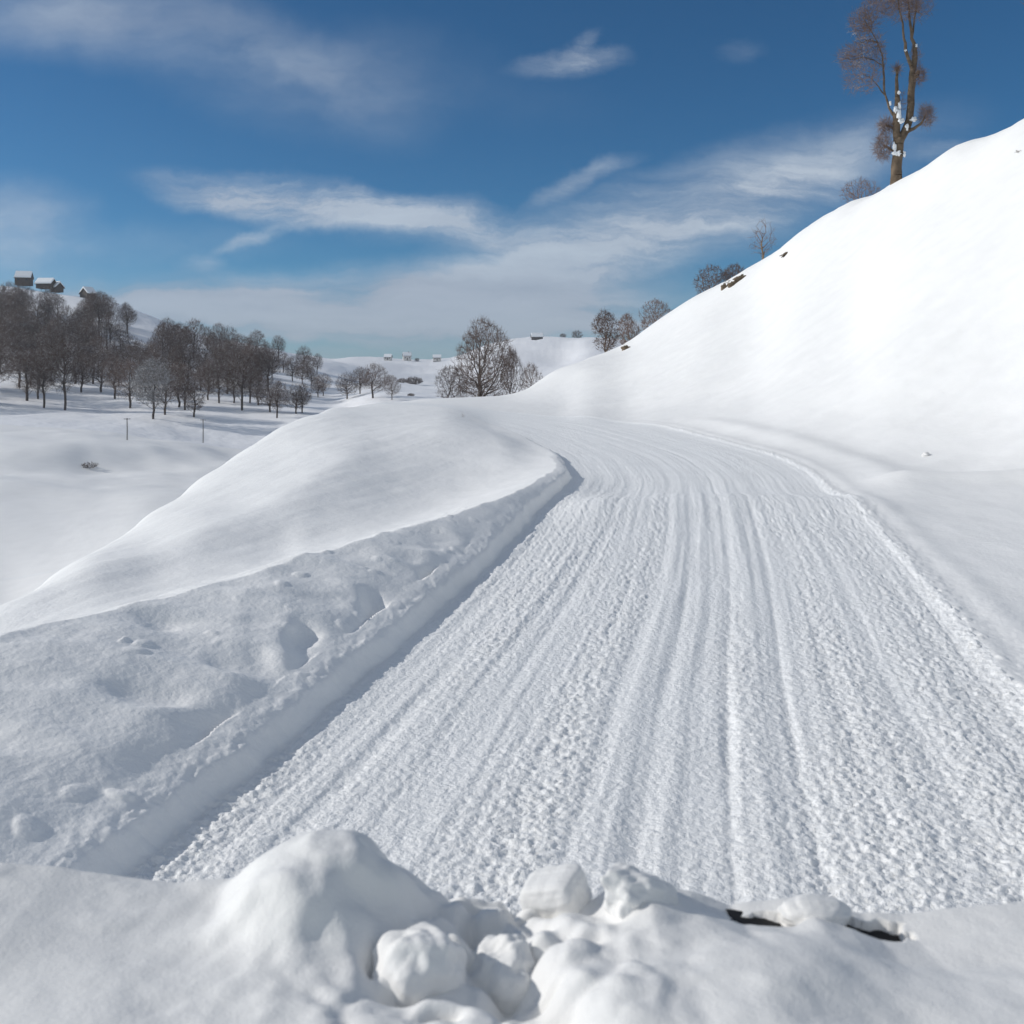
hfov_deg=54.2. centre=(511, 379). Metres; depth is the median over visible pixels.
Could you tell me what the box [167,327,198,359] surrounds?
bare tree
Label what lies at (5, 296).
bare tree
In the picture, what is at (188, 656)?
snowbank
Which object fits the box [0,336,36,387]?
bare tree
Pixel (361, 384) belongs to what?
bare tree
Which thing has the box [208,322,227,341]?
bare tree
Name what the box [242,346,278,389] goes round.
bare tree
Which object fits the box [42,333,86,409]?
bare tree
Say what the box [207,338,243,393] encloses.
bare tree
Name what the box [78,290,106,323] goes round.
bare tree
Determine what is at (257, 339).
bare tree
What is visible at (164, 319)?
bare tree
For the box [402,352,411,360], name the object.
cabin
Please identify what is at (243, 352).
bare tree
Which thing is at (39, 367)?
bare tree
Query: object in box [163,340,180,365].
bare tree
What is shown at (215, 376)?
bare tree
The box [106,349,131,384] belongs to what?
bare tree
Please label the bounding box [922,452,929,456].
snow clod
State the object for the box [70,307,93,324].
bare tree
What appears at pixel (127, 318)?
bare tree
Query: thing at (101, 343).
bare tree
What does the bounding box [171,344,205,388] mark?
bare tree
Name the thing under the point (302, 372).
bare tree
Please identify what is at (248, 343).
bare tree
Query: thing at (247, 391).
bare tree
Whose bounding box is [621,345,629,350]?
rock
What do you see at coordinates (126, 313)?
bare tree
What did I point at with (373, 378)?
bare tree
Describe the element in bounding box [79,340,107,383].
bare tree
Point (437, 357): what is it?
cabin
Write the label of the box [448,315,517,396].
broad tree
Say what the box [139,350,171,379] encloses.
bare tree
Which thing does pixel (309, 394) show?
bare tree
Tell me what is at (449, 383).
tree
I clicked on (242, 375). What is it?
bare tree
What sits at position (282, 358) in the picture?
bare tree
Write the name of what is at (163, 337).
bare tree
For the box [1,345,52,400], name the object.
bare tree
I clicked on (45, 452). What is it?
valley
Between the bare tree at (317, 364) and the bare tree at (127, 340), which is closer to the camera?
the bare tree at (127, 340)
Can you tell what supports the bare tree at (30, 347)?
on the hills
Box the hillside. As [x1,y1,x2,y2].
[0,119,1023,692]
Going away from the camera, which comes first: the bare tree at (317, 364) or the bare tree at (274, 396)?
the bare tree at (274, 396)
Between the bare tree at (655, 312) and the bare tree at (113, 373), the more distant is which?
the bare tree at (113, 373)
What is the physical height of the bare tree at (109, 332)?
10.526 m
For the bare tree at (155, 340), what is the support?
on the hills
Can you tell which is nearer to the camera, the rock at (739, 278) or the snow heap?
the snow heap
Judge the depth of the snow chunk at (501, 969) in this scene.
1.88 m
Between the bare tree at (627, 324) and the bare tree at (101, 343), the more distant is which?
the bare tree at (101, 343)
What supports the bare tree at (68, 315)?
on the hills
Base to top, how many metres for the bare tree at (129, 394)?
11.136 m
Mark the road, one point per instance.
(718, 669)
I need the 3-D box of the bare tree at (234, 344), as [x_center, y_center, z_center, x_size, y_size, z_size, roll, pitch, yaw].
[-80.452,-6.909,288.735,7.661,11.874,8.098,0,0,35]
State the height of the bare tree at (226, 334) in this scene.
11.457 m
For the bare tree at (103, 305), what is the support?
on the hills
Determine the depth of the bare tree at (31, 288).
350.93 m
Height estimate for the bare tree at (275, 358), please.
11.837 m
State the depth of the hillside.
41.20 m
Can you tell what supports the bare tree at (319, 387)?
on the hills
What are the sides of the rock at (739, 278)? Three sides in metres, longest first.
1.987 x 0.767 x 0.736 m
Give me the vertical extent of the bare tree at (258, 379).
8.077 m
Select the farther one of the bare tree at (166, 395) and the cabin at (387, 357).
the cabin at (387, 357)
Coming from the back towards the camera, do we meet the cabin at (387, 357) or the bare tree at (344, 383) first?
the cabin at (387, 357)
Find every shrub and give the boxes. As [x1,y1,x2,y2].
[81,461,97,467]
[405,376,422,383]
[571,330,582,337]
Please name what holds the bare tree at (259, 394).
on the hills
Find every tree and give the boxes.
[0,280,27,304]
[0,333,19,382]
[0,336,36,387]
[1,291,24,318]
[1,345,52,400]
[3,287,32,307]
[7,289,34,320]
[13,283,35,313]
[17,336,60,373]
[17,345,58,398]
[19,337,41,381]
[20,297,53,323]
[24,310,40,334]
[26,344,58,407]
[34,324,65,381]
[36,286,59,310]
[36,296,55,319]
[38,311,50,329]
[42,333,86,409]
[45,311,76,357]
[48,293,69,318]
[55,340,95,382]
[58,305,79,337]
[65,307,90,331]
[68,316,95,346]
[69,354,94,391]
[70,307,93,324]
[70,312,100,336]
[71,318,108,350]
[73,300,93,320]
[76,320,104,364]
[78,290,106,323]
[78,347,120,391]
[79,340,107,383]
[82,290,116,326]
[84,333,113,376]
[91,291,112,320]
[93,321,119,349]
[99,295,121,322]
[99,356,128,398]
[100,311,120,342]
[101,344,121,369]
[105,357,153,407]
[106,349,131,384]
[110,321,130,344]
[110,337,131,360]
[115,344,146,378]
[117,302,136,333]
[118,302,137,320]
[118,334,140,359]
[126,355,176,418]
[130,339,156,369]
[130,350,158,391]
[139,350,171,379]
[141,339,165,372]
[143,360,184,414]
[145,335,165,358]
[151,322,172,357]
[152,348,182,383]
[154,320,189,359]
[156,317,178,348]
[159,362,201,406]
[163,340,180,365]
[165,341,191,390]
[166,324,192,347]
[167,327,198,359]
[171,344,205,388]
[171,367,203,409]
[180,381,208,416]
[181,318,207,360]
[191,335,217,370]
[193,358,222,399]
[194,359,218,387]
[198,362,235,402]
[200,327,215,349]
[205,332,218,352]
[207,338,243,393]
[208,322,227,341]
[209,348,224,382]
[217,324,240,342]
[220,359,248,402]
[223,351,262,409]
[228,338,243,363]
[230,332,247,354]
[233,335,263,378]
[233,344,255,383]
[237,341,265,376]
[239,369,262,402]
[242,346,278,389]
[247,329,264,351]
[247,372,268,404]
[251,378,287,411]
[255,350,283,387]
[259,341,273,355]
[259,344,275,367]
[264,380,291,417]
[265,351,280,377]
[271,335,285,355]
[277,353,291,372]
[282,383,309,413]
[283,355,299,380]
[293,359,310,382]
[293,382,311,412]
[295,345,312,363]
[300,355,315,370]
[306,366,317,384]
[309,376,326,396]
[311,353,322,373]
[313,373,333,395]
[333,371,359,398]
[350,366,368,393]
[356,362,393,397]
[383,375,401,399]
[435,362,467,397]
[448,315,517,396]
[499,348,524,394]
[518,362,542,390]
[590,307,621,351]
[615,313,641,345]
[637,298,671,329]
[692,263,727,295]
[721,262,744,281]
[748,216,775,258]
[833,0,938,184]
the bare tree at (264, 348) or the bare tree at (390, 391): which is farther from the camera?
the bare tree at (264, 348)
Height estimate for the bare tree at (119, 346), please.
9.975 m
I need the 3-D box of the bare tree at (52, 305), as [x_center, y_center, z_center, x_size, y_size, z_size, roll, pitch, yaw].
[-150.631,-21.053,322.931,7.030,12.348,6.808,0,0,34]
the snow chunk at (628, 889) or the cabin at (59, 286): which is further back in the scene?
the cabin at (59, 286)
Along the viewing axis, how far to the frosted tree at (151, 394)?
171.27 m
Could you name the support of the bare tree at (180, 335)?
on the hills
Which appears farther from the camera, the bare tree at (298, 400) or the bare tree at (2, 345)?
the bare tree at (2, 345)
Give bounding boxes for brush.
[838,176,879,202]
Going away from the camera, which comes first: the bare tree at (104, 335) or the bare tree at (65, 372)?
the bare tree at (65, 372)
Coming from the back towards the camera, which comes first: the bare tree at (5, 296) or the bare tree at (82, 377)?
the bare tree at (5, 296)
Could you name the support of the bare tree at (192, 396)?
on the hills
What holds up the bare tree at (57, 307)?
on the hills
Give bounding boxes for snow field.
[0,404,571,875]
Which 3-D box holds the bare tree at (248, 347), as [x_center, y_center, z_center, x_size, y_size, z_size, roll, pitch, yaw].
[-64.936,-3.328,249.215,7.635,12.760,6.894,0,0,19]
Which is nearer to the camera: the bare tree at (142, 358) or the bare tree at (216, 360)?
the bare tree at (142, 358)
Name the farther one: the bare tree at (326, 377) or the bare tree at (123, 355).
the bare tree at (326, 377)
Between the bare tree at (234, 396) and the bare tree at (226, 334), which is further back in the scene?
the bare tree at (226, 334)
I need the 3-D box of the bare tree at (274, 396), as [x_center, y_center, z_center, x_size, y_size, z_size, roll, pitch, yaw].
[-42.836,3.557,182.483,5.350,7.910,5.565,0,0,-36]
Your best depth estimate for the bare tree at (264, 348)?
310.27 m
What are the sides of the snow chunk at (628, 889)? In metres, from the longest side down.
0.216 x 0.140 x 0.126 m
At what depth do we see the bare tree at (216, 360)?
265.64 m
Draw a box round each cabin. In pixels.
[14,271,33,285]
[34,278,55,288]
[50,281,64,292]
[79,286,95,297]
[383,354,392,360]
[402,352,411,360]
[433,354,441,361]
[530,333,543,339]
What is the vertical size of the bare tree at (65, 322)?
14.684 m
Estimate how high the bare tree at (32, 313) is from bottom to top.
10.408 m
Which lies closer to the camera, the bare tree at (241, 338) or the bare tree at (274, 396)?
the bare tree at (274, 396)
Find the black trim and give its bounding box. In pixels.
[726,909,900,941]
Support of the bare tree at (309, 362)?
on the hills
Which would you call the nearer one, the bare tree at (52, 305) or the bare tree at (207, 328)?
the bare tree at (52, 305)
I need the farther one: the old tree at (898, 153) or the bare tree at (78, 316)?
the bare tree at (78, 316)
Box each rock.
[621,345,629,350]
[727,281,735,287]
[732,274,745,283]
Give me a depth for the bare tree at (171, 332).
303.23 m
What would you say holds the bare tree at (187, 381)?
on the hills
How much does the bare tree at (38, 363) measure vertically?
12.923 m
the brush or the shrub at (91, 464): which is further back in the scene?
the shrub at (91, 464)
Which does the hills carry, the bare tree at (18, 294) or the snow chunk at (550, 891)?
the bare tree at (18, 294)
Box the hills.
[0,286,689,449]
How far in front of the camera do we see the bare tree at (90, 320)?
299.16 m
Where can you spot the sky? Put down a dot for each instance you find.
(337, 179)
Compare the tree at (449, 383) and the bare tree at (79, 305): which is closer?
the tree at (449, 383)
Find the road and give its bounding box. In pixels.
[0,403,1023,913]
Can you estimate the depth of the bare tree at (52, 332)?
240.05 m
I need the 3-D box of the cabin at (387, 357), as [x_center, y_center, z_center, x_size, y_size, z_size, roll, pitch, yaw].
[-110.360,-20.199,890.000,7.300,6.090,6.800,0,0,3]
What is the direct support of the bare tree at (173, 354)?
on the hills
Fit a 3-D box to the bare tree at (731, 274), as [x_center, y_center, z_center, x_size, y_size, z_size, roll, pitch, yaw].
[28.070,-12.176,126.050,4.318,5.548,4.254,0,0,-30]
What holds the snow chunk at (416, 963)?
on the snow heap
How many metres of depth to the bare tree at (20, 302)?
322.82 m
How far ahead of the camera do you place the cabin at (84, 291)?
400.33 m
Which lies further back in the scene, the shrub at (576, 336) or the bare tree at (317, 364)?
the shrub at (576, 336)
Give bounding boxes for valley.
[0,424,242,604]
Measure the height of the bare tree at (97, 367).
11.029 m
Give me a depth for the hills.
217.92 m
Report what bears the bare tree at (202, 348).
on the hills
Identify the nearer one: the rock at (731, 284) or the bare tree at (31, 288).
the rock at (731, 284)
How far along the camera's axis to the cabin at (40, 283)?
399.90 m
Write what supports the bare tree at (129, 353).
on the hills
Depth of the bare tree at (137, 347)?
250.67 m
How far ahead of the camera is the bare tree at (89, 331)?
269.97 m
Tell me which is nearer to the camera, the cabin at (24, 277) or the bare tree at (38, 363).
the bare tree at (38, 363)
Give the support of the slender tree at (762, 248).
on the hillside
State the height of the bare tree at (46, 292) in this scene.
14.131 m
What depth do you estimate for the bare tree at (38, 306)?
318.97 m
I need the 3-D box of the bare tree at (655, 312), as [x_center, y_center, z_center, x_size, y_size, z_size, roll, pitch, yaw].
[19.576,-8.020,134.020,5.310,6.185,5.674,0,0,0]
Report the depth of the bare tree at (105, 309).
320.03 m
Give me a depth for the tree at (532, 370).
111.75 m
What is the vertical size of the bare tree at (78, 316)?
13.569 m
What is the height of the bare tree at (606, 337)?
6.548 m
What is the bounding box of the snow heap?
[0,829,1023,1023]
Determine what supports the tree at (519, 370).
on the hills
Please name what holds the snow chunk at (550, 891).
on the snow heap
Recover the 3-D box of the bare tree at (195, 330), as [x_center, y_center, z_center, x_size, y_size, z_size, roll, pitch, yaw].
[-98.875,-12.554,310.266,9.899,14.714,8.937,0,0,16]
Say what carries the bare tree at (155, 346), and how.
on the hills
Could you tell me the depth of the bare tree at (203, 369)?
214.76 m
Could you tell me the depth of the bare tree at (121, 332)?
308.47 m
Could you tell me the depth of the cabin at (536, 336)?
837.23 m
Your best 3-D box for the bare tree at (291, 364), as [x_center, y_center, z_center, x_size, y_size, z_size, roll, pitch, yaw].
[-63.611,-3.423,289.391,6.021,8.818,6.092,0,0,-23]
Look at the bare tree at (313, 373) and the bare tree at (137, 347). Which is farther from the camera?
the bare tree at (313, 373)
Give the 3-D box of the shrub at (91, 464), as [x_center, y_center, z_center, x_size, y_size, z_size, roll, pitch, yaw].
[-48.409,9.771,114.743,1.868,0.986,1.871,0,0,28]
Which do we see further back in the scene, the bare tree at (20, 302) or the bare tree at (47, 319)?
the bare tree at (20, 302)
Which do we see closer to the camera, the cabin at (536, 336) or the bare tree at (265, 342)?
the bare tree at (265, 342)
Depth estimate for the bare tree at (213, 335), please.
331.69 m
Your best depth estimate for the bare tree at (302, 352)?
338.59 m
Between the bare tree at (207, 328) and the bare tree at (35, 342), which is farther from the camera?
the bare tree at (207, 328)
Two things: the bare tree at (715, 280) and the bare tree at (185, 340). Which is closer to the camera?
the bare tree at (715, 280)
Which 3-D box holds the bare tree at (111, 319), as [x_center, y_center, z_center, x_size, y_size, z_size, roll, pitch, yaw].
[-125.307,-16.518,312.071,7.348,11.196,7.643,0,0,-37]
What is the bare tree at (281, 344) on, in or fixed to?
on the hills
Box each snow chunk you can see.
[371,922,466,1007]
[468,934,535,1016]
[519,863,591,918]
[600,862,677,918]
[777,893,851,925]
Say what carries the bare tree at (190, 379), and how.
on the hills
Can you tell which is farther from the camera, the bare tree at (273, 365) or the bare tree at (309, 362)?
the bare tree at (309, 362)
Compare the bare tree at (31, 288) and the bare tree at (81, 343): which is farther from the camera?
the bare tree at (31, 288)
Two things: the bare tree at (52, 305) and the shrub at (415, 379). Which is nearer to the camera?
the bare tree at (52, 305)
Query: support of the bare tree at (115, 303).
on the hills
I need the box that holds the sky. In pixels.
[0,0,1023,359]
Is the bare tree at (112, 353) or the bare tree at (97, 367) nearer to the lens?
the bare tree at (97, 367)
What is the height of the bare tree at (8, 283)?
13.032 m
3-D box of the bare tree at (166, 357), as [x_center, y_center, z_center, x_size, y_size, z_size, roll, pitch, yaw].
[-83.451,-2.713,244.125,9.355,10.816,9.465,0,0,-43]
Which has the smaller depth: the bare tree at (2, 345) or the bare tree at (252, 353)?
the bare tree at (2, 345)
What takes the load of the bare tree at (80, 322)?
on the hills
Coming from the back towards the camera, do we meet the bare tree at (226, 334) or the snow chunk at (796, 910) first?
the bare tree at (226, 334)

